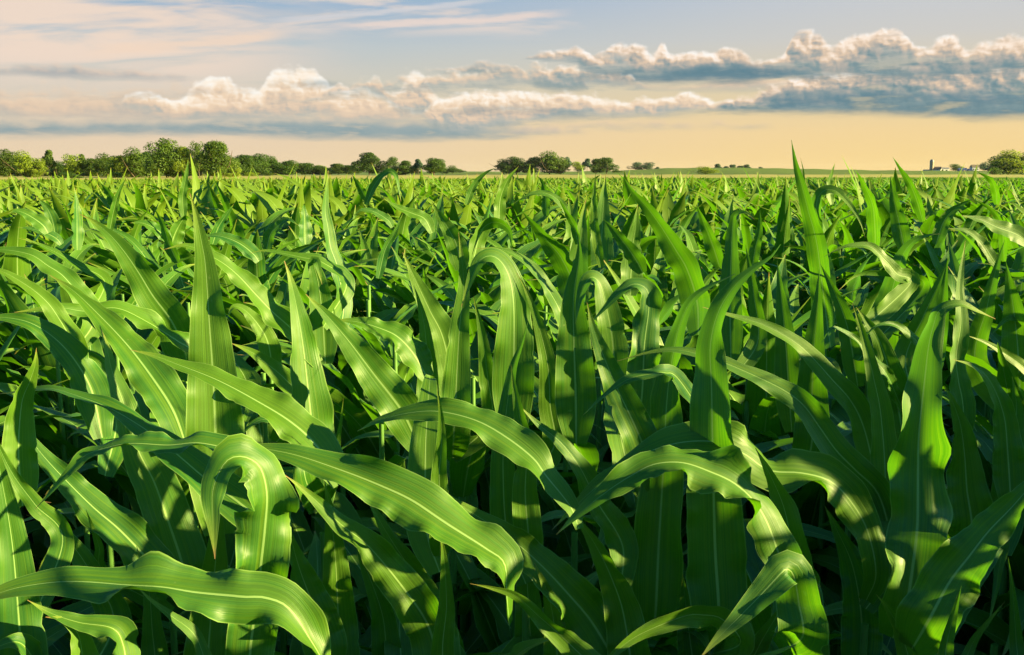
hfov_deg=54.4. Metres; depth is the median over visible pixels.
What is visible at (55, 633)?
corn plant
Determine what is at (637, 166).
tree
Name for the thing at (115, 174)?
bush
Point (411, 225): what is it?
corn plant
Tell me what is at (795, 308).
corn plant
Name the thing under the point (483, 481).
corn plant
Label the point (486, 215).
corn plant
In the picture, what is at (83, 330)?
corn plant
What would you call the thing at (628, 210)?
corn plant
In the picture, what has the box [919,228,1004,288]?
corn plant
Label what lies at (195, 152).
tree
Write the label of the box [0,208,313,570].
corn plant
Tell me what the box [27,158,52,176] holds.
tree
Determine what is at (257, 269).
corn plant
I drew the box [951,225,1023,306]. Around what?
corn plant
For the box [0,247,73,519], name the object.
corn plant
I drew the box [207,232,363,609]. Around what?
corn plant
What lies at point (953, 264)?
corn plant
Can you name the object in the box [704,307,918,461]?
corn plant
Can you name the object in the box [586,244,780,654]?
corn plant
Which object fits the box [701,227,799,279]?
corn plant
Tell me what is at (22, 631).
corn plant
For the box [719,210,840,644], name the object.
corn plant
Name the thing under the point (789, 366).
corn plant
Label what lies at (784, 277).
corn plant
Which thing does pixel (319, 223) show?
corn plant
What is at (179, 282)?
corn plant
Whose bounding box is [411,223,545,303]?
corn plant
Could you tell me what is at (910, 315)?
corn plant
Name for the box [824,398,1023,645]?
corn plant
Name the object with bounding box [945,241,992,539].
corn plant
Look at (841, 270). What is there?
corn plant
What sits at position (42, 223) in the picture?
corn plant
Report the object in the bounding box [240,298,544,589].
corn plant
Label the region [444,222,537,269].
corn plant
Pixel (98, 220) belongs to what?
corn plant
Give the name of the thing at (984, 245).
corn plant
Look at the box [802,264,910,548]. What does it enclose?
corn plant
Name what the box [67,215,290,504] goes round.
corn plant
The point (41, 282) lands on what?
corn plant
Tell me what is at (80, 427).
corn plant
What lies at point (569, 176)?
grain field
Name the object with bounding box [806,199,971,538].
corn plant
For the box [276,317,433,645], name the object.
corn plant
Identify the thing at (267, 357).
corn plant
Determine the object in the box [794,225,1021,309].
corn plant
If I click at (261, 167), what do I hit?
tree
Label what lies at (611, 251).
corn plant
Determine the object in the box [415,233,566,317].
corn plant
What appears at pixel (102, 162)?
tree
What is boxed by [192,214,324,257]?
corn plant
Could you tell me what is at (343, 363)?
corn plant
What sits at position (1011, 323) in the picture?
corn plant
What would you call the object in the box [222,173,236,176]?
tree
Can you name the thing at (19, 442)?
corn plant
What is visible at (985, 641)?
corn plant
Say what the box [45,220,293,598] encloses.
corn plant
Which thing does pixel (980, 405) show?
corn plant
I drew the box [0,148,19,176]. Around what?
tree
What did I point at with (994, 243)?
corn plant
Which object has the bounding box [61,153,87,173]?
tree
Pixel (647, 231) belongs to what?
corn plant
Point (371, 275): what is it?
corn plant
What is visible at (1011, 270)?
corn plant
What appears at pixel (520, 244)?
corn plant
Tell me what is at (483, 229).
corn plant
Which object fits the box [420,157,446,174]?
tree
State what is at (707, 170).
bush
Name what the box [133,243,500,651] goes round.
corn plant
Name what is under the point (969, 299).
corn plant
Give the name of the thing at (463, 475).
corn plant
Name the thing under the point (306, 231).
corn plant
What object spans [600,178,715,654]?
corn plant
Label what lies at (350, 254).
corn plant
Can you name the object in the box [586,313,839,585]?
corn plant
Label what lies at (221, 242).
corn plant
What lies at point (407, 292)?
corn plant
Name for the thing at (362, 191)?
corn plant
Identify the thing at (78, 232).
corn plant
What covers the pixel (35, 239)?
corn plant
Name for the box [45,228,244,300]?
corn plant
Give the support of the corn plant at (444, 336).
on the ground
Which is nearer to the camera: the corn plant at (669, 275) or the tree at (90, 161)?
the corn plant at (669, 275)
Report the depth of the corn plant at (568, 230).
6.04 m
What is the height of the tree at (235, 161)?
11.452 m
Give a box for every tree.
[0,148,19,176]
[0,150,44,176]
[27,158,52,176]
[41,150,55,175]
[47,160,65,176]
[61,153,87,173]
[77,154,88,176]
[81,158,100,175]
[92,153,113,176]
[104,154,134,176]
[120,146,150,176]
[139,152,156,175]
[141,138,184,177]
[173,145,195,176]
[188,141,205,176]
[190,161,208,175]
[195,140,240,176]
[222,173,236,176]
[226,164,241,176]
[228,155,242,173]
[234,154,256,174]
[248,153,271,174]
[263,155,283,174]
[275,160,298,174]
[293,163,314,174]
[312,165,335,174]
[329,163,344,173]
[343,165,362,174]
[349,152,387,174]
[381,156,399,168]
[391,160,418,174]
[413,159,422,168]
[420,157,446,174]
[489,158,513,174]
[505,156,528,174]
[521,156,541,174]
[535,150,568,174]
[552,159,573,174]
[566,157,571,164]
[571,161,587,171]
[582,158,590,167]
[589,158,605,172]
[598,157,618,174]
[627,162,642,169]
[640,162,655,169]
[949,164,963,170]
[979,161,989,170]
[987,149,1023,174]
[987,167,1003,174]
[1014,152,1023,174]
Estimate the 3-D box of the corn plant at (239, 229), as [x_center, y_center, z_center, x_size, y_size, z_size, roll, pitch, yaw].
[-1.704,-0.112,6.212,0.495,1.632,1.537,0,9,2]
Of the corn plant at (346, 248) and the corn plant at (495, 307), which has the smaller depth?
the corn plant at (495, 307)
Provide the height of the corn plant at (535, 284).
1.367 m
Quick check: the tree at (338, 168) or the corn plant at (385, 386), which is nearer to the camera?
the corn plant at (385, 386)
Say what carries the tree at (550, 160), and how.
on the ground
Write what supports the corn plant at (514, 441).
on the ground
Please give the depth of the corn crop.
8.82 m
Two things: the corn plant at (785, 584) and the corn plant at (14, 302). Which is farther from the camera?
the corn plant at (14, 302)
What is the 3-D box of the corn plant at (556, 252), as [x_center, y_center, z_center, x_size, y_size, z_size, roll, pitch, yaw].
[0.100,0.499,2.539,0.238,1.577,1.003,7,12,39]
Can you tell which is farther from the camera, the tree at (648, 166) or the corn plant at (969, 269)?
the tree at (648, 166)
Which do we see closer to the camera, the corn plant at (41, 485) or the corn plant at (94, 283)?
the corn plant at (41, 485)
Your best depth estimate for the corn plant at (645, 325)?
1.90 m
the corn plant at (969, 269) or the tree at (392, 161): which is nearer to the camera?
the corn plant at (969, 269)
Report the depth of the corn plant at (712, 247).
2.39 m
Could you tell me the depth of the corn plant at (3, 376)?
3.83 m
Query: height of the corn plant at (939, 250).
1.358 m
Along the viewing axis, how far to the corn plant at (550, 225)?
6.29 m
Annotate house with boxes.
[969,165,978,170]
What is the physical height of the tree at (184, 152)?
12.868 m
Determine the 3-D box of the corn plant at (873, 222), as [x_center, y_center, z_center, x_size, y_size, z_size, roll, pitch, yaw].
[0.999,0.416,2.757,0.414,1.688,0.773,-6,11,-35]
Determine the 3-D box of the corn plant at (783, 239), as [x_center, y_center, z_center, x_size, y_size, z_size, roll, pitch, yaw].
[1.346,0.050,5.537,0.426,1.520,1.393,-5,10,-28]
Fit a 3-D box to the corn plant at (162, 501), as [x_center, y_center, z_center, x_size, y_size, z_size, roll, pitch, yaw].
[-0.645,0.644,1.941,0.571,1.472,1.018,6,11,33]
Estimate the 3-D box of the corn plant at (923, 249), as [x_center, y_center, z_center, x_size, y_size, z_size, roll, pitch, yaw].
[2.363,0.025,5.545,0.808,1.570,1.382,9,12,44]
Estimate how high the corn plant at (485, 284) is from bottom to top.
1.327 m
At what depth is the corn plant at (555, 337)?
3.33 m
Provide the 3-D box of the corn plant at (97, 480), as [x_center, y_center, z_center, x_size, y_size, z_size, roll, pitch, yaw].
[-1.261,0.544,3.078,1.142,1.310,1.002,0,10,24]
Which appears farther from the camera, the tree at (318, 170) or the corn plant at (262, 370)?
the tree at (318, 170)
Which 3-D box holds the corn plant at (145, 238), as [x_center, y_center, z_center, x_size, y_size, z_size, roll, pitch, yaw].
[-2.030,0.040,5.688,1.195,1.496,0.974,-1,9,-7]
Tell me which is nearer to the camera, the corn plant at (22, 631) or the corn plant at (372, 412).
the corn plant at (22, 631)
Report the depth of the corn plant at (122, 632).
1.48 m
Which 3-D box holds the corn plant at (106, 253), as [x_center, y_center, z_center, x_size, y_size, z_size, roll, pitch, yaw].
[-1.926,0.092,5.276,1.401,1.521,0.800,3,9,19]
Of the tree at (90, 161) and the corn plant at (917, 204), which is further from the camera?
the tree at (90, 161)
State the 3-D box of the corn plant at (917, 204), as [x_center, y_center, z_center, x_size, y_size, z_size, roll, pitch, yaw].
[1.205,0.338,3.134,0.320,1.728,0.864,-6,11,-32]
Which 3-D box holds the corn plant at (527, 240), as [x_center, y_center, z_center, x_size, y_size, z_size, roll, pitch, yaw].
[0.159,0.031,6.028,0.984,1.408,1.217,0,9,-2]
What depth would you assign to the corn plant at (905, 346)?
2.09 m
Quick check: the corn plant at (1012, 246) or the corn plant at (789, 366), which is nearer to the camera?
the corn plant at (789, 366)
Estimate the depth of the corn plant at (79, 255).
4.41 m
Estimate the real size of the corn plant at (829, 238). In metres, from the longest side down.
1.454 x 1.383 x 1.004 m
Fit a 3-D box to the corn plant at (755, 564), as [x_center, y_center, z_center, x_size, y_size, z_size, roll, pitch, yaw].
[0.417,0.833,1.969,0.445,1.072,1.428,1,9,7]
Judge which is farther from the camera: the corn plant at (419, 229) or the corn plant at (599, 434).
the corn plant at (419, 229)
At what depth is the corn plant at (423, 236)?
6.69 m
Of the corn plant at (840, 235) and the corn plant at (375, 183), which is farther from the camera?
the corn plant at (840, 235)
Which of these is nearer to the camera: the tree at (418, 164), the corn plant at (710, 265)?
the corn plant at (710, 265)
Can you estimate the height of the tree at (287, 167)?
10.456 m
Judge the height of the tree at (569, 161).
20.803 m
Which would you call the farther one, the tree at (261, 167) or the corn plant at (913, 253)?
the tree at (261, 167)
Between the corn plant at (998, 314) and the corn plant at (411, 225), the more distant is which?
the corn plant at (411, 225)
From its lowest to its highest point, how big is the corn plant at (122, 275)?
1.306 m
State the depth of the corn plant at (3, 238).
5.78 m
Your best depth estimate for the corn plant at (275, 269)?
3.96 m
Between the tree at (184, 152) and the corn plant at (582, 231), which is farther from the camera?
the tree at (184, 152)
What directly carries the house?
on the hill
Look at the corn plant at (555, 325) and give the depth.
3.48 m
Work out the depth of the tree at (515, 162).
707.40 m
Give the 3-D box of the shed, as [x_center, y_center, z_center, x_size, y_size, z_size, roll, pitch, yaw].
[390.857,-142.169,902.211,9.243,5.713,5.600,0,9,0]
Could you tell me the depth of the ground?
715.81 m
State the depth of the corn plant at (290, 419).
1.64 m
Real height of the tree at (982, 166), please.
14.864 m
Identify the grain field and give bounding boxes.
[0,174,1023,179]
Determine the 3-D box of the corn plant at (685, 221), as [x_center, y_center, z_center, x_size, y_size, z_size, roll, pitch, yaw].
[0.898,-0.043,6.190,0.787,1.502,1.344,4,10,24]
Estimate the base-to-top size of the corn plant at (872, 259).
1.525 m
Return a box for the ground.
[13,171,958,654]
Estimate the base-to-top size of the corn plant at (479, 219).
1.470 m
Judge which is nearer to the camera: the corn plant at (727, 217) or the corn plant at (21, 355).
the corn plant at (21, 355)
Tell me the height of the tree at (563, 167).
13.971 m
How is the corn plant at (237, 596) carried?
on the ground
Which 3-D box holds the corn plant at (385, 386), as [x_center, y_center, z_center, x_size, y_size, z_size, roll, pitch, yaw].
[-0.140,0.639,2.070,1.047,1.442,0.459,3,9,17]
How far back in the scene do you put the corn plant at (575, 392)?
1.99 m
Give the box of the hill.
[370,168,1023,174]
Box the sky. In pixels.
[0,0,1023,170]
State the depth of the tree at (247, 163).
412.94 m
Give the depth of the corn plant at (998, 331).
2.87 m
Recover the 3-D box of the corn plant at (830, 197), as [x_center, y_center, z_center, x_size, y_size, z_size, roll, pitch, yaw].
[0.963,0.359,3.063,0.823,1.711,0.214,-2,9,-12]
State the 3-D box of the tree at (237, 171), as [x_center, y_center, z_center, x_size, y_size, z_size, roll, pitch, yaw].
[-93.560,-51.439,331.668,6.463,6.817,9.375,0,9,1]
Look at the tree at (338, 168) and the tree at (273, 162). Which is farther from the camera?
the tree at (338, 168)
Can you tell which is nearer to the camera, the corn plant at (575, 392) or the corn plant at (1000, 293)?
the corn plant at (575, 392)
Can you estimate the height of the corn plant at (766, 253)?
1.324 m
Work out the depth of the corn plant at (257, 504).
1.48 m
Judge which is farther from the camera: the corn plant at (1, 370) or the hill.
the hill
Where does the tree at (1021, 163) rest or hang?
on the ground
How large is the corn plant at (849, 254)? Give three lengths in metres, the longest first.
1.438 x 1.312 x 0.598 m
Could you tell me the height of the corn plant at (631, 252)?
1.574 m
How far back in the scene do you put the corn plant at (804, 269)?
4.12 m
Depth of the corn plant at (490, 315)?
3.06 m
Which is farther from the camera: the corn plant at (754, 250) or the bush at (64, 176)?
the bush at (64, 176)
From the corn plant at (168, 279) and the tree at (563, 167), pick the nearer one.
the corn plant at (168, 279)
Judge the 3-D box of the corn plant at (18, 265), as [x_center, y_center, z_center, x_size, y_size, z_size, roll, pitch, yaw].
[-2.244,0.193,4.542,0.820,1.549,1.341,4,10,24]
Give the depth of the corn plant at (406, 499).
1.49 m
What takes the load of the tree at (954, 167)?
on the ground
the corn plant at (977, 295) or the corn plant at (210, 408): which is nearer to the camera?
the corn plant at (210, 408)
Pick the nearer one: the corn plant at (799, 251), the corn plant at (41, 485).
the corn plant at (41, 485)
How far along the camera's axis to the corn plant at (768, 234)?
6.57 m
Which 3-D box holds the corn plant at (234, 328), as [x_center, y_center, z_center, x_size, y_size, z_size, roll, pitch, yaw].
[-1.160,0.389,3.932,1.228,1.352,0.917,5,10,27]
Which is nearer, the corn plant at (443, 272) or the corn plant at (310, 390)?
the corn plant at (310, 390)
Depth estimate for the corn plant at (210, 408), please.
1.78 m
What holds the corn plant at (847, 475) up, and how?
on the ground
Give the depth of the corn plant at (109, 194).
3.59 m
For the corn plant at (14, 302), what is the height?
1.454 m
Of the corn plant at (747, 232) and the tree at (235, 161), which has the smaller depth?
the corn plant at (747, 232)
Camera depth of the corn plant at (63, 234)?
5.83 m
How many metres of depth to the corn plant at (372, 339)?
2.89 m
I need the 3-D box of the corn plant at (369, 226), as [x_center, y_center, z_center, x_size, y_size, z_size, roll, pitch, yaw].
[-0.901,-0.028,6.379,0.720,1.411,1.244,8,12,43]
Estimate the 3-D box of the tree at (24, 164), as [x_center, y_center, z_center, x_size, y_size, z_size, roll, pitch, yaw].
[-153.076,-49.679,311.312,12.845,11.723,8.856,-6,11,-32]
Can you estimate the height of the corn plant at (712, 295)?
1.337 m
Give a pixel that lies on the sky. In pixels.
(470, 85)
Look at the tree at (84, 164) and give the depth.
330.89 m
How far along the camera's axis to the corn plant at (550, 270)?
4.36 m
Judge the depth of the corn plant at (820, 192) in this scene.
2.88 m
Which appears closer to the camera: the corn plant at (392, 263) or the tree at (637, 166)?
the corn plant at (392, 263)
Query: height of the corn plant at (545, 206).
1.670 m
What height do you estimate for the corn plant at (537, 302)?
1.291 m
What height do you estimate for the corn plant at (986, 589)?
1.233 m
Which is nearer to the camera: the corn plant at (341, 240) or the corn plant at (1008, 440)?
the corn plant at (1008, 440)
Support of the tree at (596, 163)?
on the ground
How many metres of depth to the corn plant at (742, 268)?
3.72 m
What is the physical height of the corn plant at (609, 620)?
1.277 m
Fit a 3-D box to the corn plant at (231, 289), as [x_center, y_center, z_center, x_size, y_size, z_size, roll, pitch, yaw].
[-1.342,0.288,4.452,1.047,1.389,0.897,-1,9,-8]
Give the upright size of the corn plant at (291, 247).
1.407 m
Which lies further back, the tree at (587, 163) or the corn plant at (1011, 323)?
the tree at (587, 163)
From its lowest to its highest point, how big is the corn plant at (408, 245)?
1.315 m
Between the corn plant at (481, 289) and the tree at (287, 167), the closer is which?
the corn plant at (481, 289)
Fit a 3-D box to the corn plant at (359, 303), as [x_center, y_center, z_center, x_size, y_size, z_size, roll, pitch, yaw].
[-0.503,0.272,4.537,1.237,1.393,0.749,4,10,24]
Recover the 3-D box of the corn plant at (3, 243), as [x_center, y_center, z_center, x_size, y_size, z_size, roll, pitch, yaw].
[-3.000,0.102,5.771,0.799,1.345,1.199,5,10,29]
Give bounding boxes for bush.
[52,172,76,177]
[108,172,124,177]
[241,172,258,175]
[262,172,273,175]
[446,165,461,173]
[684,166,719,174]
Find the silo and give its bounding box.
[929,159,933,169]
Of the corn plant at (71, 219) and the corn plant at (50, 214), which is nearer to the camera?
the corn plant at (50, 214)
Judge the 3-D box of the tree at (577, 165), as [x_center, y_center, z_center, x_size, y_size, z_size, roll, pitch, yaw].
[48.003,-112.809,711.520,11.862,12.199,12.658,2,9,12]
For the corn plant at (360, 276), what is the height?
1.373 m
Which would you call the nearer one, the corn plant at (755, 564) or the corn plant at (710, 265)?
the corn plant at (755, 564)
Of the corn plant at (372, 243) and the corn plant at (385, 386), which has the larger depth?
the corn plant at (372, 243)
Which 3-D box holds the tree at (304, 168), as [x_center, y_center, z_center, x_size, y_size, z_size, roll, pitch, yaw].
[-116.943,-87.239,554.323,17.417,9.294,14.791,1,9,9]
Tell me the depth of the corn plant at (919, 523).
1.52 m
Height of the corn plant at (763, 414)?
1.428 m
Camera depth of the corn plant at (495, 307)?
3.47 m
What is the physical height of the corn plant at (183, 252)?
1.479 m
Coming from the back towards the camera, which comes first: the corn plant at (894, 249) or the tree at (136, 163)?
the tree at (136, 163)
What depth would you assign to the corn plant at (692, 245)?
4.92 m
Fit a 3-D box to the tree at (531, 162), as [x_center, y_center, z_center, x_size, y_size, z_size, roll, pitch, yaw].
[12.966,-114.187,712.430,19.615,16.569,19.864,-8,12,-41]
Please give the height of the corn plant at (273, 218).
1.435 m
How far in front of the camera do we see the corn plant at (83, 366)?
1.94 m
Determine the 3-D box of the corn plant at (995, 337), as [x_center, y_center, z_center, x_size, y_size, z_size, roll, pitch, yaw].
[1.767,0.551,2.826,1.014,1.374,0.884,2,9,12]
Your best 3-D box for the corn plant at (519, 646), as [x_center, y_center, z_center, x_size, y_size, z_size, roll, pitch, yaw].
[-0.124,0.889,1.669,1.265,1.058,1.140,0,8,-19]
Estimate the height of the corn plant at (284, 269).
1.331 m
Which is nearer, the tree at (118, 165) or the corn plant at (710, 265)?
the corn plant at (710, 265)
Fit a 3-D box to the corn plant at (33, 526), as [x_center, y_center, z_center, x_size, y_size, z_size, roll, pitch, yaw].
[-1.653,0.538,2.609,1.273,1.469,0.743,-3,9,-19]
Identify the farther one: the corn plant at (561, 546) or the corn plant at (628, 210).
the corn plant at (628, 210)
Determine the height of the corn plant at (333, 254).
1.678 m
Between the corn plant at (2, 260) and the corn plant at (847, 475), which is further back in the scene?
the corn plant at (2, 260)
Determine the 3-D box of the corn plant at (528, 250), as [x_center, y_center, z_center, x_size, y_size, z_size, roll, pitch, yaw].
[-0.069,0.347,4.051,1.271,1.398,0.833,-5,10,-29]
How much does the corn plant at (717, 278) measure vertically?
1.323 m
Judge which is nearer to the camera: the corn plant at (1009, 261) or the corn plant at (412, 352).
the corn plant at (412, 352)
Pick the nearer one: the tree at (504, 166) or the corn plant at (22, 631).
the corn plant at (22, 631)
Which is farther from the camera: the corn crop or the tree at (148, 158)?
the tree at (148, 158)
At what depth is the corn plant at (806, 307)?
4.33 m
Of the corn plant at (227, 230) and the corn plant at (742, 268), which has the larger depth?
the corn plant at (227, 230)
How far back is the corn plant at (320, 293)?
2.40 m
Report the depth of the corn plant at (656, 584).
1.75 m
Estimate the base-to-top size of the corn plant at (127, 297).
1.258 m
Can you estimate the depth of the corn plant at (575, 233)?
2.60 m
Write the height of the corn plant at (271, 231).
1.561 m
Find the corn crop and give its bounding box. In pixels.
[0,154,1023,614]
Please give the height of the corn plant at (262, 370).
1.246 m
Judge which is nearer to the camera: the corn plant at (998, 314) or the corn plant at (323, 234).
the corn plant at (998, 314)
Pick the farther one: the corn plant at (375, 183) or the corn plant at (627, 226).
the corn plant at (627, 226)
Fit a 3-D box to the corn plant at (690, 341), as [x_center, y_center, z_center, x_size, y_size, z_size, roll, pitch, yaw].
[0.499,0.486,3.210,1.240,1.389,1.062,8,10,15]
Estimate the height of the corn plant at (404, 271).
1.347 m
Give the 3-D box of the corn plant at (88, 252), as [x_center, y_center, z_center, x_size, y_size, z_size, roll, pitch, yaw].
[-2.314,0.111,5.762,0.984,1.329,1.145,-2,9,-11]
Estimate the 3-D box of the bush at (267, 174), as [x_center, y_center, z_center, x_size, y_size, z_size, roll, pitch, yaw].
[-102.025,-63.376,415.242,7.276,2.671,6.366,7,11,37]
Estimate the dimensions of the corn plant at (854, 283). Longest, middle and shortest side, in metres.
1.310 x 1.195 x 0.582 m
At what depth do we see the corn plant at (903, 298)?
2.14 m
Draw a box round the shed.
[941,167,949,170]
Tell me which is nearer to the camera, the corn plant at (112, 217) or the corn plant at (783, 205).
the corn plant at (112, 217)
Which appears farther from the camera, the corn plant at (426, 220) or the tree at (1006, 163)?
the tree at (1006, 163)
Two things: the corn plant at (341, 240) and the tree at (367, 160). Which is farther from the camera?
the tree at (367, 160)
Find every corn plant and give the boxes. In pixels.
[0,188,84,459]
[0,199,72,605]
[0,208,114,603]
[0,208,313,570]
[0,226,37,269]
[0,232,46,267]
[0,238,279,647]
[0,242,54,270]
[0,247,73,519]
[0,253,126,533]
[0,255,226,498]
[0,261,146,445]
[0,271,45,436]
[0,274,72,601]
[0,275,247,510]
[0,305,77,534]
[0,313,31,515]
[0,313,234,654]
[0,379,68,413]
[0,385,503,654]
[0,407,117,561]
[0,444,131,654]
[0,551,330,654]
[1,226,186,560]
[2,201,94,519]
[2,348,42,624]
[8,382,288,647]
[10,281,131,601]
[12,214,236,630]
[13,243,130,300]
[15,178,129,566]
[26,206,194,287]
[26,218,124,299]
[27,196,193,280]
[28,600,140,654]
[35,438,177,654]
[37,184,234,411]
[40,219,347,293]
[40,229,165,351]
[41,197,174,259]
[42,595,124,630]
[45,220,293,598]
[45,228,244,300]
[45,501,122,565]
[45,612,94,646]
[50,275,235,654]
[62,238,101,287]
[65,204,295,565]
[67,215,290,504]
[69,217,208,274]
[77,256,335,310]
[79,203,244,292]
[84,257,244,301]
[85,254,126,301]
[95,204,169,230]
[102,219,296,311]
[125,229,349,352]
[132,350,359,654]
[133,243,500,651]
[137,531,470,654]
[140,194,244,654]
[142,207,319,249]
[152,218,264,254]
[166,304,495,654]
[175,277,480,530]
[178,162,189,316]
[178,247,303,309]
[179,294,417,654]
[181,256,377,389]
[184,178,284,261]
[185,262,415,519]
[186,242,365,388]
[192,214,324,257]
[202,214,335,260]
[206,234,368,293]
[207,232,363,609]
[216,203,361,296]
[220,258,359,517]
[224,225,313,259]
[225,286,330,578]
[230,255,295,276]
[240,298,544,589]
[242,208,475,631]
[243,217,297,654]
[247,314,440,572]
[249,249,365,633]
[259,205,359,260]
[259,443,523,654]
[265,243,430,369]
[266,203,414,554]
[271,218,446,371]
[272,214,365,247]
[275,227,415,366]
[275,250,406,402]
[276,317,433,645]
[282,214,408,630]
[285,374,509,654]
[288,168,437,531]
[290,228,451,345]
[297,175,370,497]
[303,217,595,623]
[306,202,491,633]
[311,215,372,251]
[313,229,370,259]
[315,175,403,623]
[316,233,452,316]
[326,233,420,279]
[332,268,430,335]
[334,272,536,368]
[336,248,551,454]
[338,195,433,280]
[341,237,562,502]
[348,194,515,272]
[355,234,547,300]
[355,239,417,280]
[358,397,600,654]
[359,229,497,324]
[359,232,610,654]
[368,403,859,653]
[371,194,530,308]
[374,228,632,501]
[374,264,631,498]
[384,571,795,654]
[385,199,604,590]
[392,215,541,247]
[400,237,563,314]
[401,227,568,291]
[405,234,677,654]
[407,187,445,265]
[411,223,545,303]
[415,166,604,584]
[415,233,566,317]
[423,243,669,543]
[432,205,558,259]
[442,206,560,276]
[443,199,613,262]
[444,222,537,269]
[448,247,562,654]
[450,410,650,654]
[451,190,589,596]
[454,211,609,607]
[465,168,538,631]
[466,203,586,261]
[467,233,540,300]
[467,238,547,289]
[470,198,637,515]
[470,306,611,484]
[475,215,532,254]
[475,278,799,461]
[484,298,809,482]
[489,323,543,654]
[505,216,622,266]
[507,211,613,286]
[511,199,615,263]
[529,176,630,597]
[537,205,642,567]
[541,220,687,581]
[543,260,948,547]
[546,250,746,331]
[552,200,628,369]
[552,303,896,654]
[555,376,977,574]
[556,444,829,654]
[560,205,679,256]
[575,270,709,654]
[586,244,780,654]
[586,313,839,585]
[587,274,734,650]
[589,172,607,593]
[589,265,808,330]
[590,175,660,308]
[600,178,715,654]
[609,260,718,339]
[612,205,718,244]
[619,250,667,327]
[623,253,807,486]
[625,207,718,242]
[642,253,714,296]
[645,230,738,275]
[653,224,770,296]
[659,255,790,338]
[661,273,858,568]
[664,253,793,293]
[668,202,704,274]
[668,245,871,312]
[682,185,864,542]
[683,140,835,585]
[683,205,792,578]
[683,213,838,559]
[685,230,726,281]
[690,208,759,281]
[699,259,881,307]
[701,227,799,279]
[701,250,834,325]
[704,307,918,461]
[717,194,766,270]
[718,227,799,272]
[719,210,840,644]
[732,176,985,596]
[737,178,795,293]
[743,518,770,634]
[746,258,900,544]
[746,428,1023,654]
[759,200,793,292]
[759,283,949,546]
[761,216,855,283]
[762,216,919,291]
[765,199,977,301]
[765,224,802,263]
[774,262,892,654]
[787,255,871,393]
[788,207,1003,288]
[791,212,825,273]
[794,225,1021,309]
[794,248,926,288]
[795,214,921,305]
[796,216,883,290]
[801,240,957,319]
[801,269,965,375]
[801,275,1023,434]
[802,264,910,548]
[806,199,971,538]
[811,240,1023,654]
[820,242,986,654]
[820,257,949,648]
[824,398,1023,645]
[825,164,845,375]
[825,170,992,548]
[829,394,993,599]
[837,219,916,288]
[858,158,950,393]
[862,205,935,264]
[868,234,935,349]
[869,255,1012,292]
[870,219,890,267]
[876,299,994,654]
[884,226,979,273]
[895,481,1023,654]
[900,243,1023,435]
[903,172,999,654]
[906,294,1002,368]
[910,197,1008,277]
[913,196,991,272]
[916,250,1005,300]
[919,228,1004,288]
[942,215,1023,417]
[942,304,1002,390]
[942,311,1001,419]
[942,342,1023,639]
[944,267,993,434]
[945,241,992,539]
[946,228,1000,445]
[949,263,1023,323]
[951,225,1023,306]
[953,359,1023,654]
[966,270,1022,302]
[970,211,1020,283]
[973,199,1006,425]
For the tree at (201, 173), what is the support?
on the ground
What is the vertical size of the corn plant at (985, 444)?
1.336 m
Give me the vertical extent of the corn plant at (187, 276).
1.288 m
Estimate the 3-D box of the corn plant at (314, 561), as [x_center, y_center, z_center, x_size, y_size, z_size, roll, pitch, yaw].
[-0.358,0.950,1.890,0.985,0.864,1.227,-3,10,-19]
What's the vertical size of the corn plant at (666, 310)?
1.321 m
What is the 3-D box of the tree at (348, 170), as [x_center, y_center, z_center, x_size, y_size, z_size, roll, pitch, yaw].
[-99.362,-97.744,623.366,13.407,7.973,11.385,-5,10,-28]
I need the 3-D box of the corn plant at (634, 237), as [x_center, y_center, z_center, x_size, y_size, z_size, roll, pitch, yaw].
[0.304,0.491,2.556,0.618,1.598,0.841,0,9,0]
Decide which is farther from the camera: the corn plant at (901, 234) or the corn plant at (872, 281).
the corn plant at (872, 281)
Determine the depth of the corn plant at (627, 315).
3.84 m
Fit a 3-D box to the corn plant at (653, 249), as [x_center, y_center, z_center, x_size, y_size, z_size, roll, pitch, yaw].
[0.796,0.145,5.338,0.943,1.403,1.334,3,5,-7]
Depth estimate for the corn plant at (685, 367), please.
2.88 m
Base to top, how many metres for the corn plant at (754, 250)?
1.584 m
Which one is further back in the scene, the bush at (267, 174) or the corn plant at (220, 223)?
the bush at (267, 174)
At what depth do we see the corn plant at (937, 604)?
1.38 m
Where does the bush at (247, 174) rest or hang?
on the ground
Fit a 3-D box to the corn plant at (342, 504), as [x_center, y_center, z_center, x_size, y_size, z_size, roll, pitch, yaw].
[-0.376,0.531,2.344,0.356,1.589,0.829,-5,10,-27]
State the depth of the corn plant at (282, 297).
3.70 m
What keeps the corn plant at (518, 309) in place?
on the ground
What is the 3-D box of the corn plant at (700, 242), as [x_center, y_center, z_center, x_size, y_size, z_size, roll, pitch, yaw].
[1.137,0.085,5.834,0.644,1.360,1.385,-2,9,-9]
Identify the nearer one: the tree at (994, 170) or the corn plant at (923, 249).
the corn plant at (923, 249)
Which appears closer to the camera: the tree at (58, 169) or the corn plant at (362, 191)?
the corn plant at (362, 191)
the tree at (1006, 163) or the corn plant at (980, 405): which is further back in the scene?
the tree at (1006, 163)
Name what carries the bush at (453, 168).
on the ground
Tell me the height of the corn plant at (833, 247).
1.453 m
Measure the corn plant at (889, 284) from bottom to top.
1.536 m
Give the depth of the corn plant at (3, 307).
3.94 m
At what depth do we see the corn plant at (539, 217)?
6.46 m
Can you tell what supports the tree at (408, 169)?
on the ground
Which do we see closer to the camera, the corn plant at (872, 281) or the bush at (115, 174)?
the corn plant at (872, 281)
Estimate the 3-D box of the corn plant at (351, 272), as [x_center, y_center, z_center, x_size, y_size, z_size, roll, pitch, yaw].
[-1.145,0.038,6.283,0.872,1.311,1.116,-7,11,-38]
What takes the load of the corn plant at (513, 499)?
on the ground

